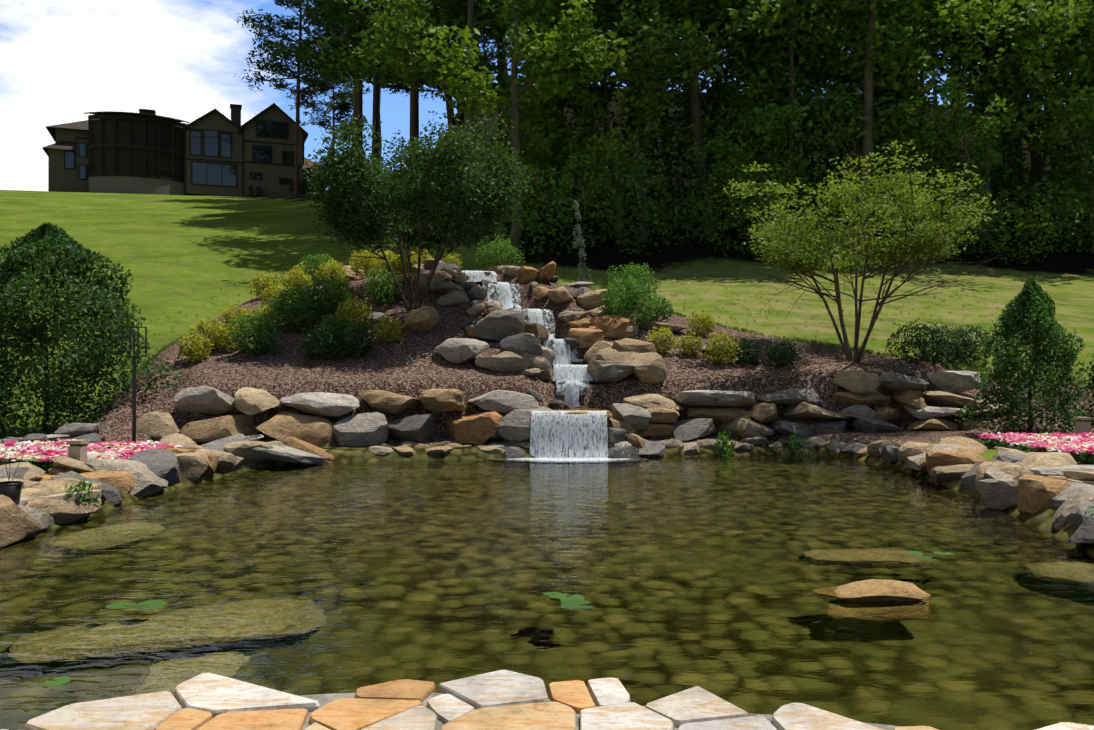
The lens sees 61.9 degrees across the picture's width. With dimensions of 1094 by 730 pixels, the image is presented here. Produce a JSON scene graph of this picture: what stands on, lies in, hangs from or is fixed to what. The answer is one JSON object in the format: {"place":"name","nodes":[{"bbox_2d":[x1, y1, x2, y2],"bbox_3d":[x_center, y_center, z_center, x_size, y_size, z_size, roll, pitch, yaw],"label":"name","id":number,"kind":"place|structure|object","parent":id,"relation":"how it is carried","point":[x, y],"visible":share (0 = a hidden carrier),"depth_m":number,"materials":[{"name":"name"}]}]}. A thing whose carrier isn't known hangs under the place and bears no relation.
{"place":"outdoors","nodes":[
{"label":"outdoors","id":0,"kind":"place"},
{"bbox_2d":[0,0,1080,190],"label":"sky","id":1,"kind":"structure","parent":0,"point":[61,61],"materials":[{"name":"white"}]},
{"bbox_2d":[0,454,1093,729],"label":"pond water","id":2,"kind":"structure","parent":0,"point":[722,576],"depth_m":7.60,"materials":[{"name":"green liquid"}]},
{"bbox_2d":[45,551,953,685],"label":"lily pads","id":3,"kind":"object","parent":2,"relation":"on","point":[575,601],"visible":0.88,"depth_m":7.14,"materials":[{"name":"green plant"}]},
{"bbox_2d":[0,85,1093,555],"bbox_3d":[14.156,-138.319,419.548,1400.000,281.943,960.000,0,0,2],"label":"ground","id":4,"kind":"structure","parent":0,"point":[188,257],"depth_m":30.78,"materials":[{"name":"green plant"}]},
{"bbox_2d":[34,475,101,500],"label":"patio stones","id":5,"kind":"object","parent":4,"relation":"on","point":[76,495],"visible":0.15,"depth_m":11.03,"materials":[{"name":"beige stone"}]},
{"bbox_2d":[67,440,88,462],"bbox_3d":[-6.811,1.357,13.231,0.210,0.530,0.210,0,0,2],"label":"stone pedestal","id":6,"kind":"object","parent":4,"relation":"on","point":[77,449],"visible":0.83,"depth_m":13.14,"materials":[{"name":"beige stone"}]},
{"bbox_2d":[121,326,146,441],"bbox_3d":[-7.636,0.429,16.861,0.322,2.280,0.322,0,0,2],"label":"lamp post","id":7,"kind":"object","parent":4,"relation":"on","point":[133,357],"visible":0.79,"depth_m":16.84,"materials":[{"name":"metal"}]},
{"bbox_2d":[42,103,325,197],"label":"house","id":8,"kind":"structure","parent":4,"relation":"on","point":[145,151],"depth_m":97.75,"materials":[{"name":"brown"}]},
{"bbox_2d":[65,121,291,185],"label":"house windows","id":9,"kind":"structure","parent":8,"relation":"attached to","point":[206,173],"depth_m":100.13,"materials":[{"name":"grey glass"}]},
{"bbox_2d":[235,0,558,197],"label":"pine","id":10,"kind":"object","parent":4,"relation":"on","point":[326,20],"depth_m":74.27,"materials":[{"name":"green plant"}]},
{"bbox_2d":[291,111,535,311],"bbox_3d":[-3.435,-3.841,23.079,6.229,5.085,6.162,0,0,2],"label":"tree","id":11,"kind":"object","parent":4,"relation":"on","point":[416,202],"depth_m":21.88,"materials":[{"name":"green plant"}]},
{"bbox_2d":[380,139,494,170],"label":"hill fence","id":12,"kind":"object","parent":4,"relation":"on","point":[477,151],"visible":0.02,"depth_m":98.92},
{"bbox_2d":[21,693,900,729],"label":"patio bed","id":13,"kind":"object","parent":4,"relation":"on","point":[323,699],"depth_m":4.28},
{"bbox_2d":[0,670,1093,729],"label":"patio stones","id":14,"kind":"object","parent":13,"relation":"on","point":[502,700],"depth_m":4.13,"materials":[{"name":"beige stone"}]},
{"bbox_2d":[0,258,1093,600],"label":"rocks","id":15,"kind":"object","parent":4,"relation":"on","point":[1004,478],"visible":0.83,"depth_m":18.52,"materials":[{"name":"grey stone"}]},
{"bbox_2d":[0,481,22,504],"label":"pots","id":16,"kind":"object","parent":15,"relation":"on","point":[11,491],"visible":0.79,"depth_m":9.88,"materials":[{"name":"black plastic"}]},
{"bbox_2d":[4,455,22,482],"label":"pot stems","id":17,"kind":"object","parent":16,"relation":"on","point":[9,471],"visible":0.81,"depth_m":9.96,"materials":[{"name":"green plant"}]},
{"bbox_2d":[465,270,607,457],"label":"waterfalls","id":18,"kind":"object","parent":15,"relation":"on","point":[561,436],"visible":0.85,"depth_m":18.46,"materials":[{"name":"liquid"}]},
{"bbox_2d":[458,270,648,462],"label":"stream water","id":19,"kind":"structure","parent":15,"relation":"on","point":[548,315],"depth_m":22.34,"materials":[{"name":"white liquid"}]},
{"bbox_2d":[505,443,629,458],"bbox_3d":[0.225,1.650,18.283,2.846,0.434,0.801,0,0,-6],"label":"waterfall spray","id":20,"kind":"object","parent":19,"relation":"on","point":[569,451],"visible":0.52,"depth_m":18.18,"materials":[{"name":"white liquid"}]},
{"bbox_2d":[550,408,601,409],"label":"stream water","id":21,"kind":"structure","parent":15,"relation":"on","point":[577,409],"depth_m":19.07,"materials":[{"name":"green liquid"}]},
{"bbox_2d":[0,178,1093,521],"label":"shrub","id":22,"kind":"object","parent":4,"relation":"on","point":[48,254],"depth_m":19.27,"materials":[{"name":"green plant"}]},
{"bbox_2d":[0,432,1093,471],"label":"flower beds","id":23,"kind":"object","parent":4,"relation":"on","point":[38,453],"visible":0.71,"depth_m":14.80,"materials":[{"name":"pink plant"}]},
{"bbox_2d":[5,269,1093,440],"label":"grass tufts","id":24,"kind":"object","parent":4,"relation":"on","point":[677,313],"visible":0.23,"depth_m":26.28,"materials":[{"name":"green plant"}]},
{"bbox_2d":[302,0,1093,263],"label":"forest","id":25,"kind":"object","parent":4,"relation":"on","point":[582,55],"depth_m":46.76,"materials":[{"name":"green plant"}]},
{"bbox_2d":[724,140,1020,361],"bbox_3d":[7.697,-2.456,22.085,6.841,4.849,7.122,0,0,2],"label":"tree","id":26,"kind":"object","parent":4,"relation":"on","point":[776,256],"depth_m":20.90,"materials":[{"name":"green plant"}]},
{"bbox_2d":[1047,476,1093,484],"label":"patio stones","id":27,"kind":"object","parent":4,"relation":"on","point":[1073,480],"visible":0.08,"depth_m":11.46,"materials":[{"name":"beige stone"}]},
{"bbox_2d":[1074,417,1090,435],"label":"stone pillar","id":28,"kind":"structure","parent":4,"relation":"on","point":[1082,424],"depth_m":17.25,"materials":[{"name":"beige stone"}]}
]}

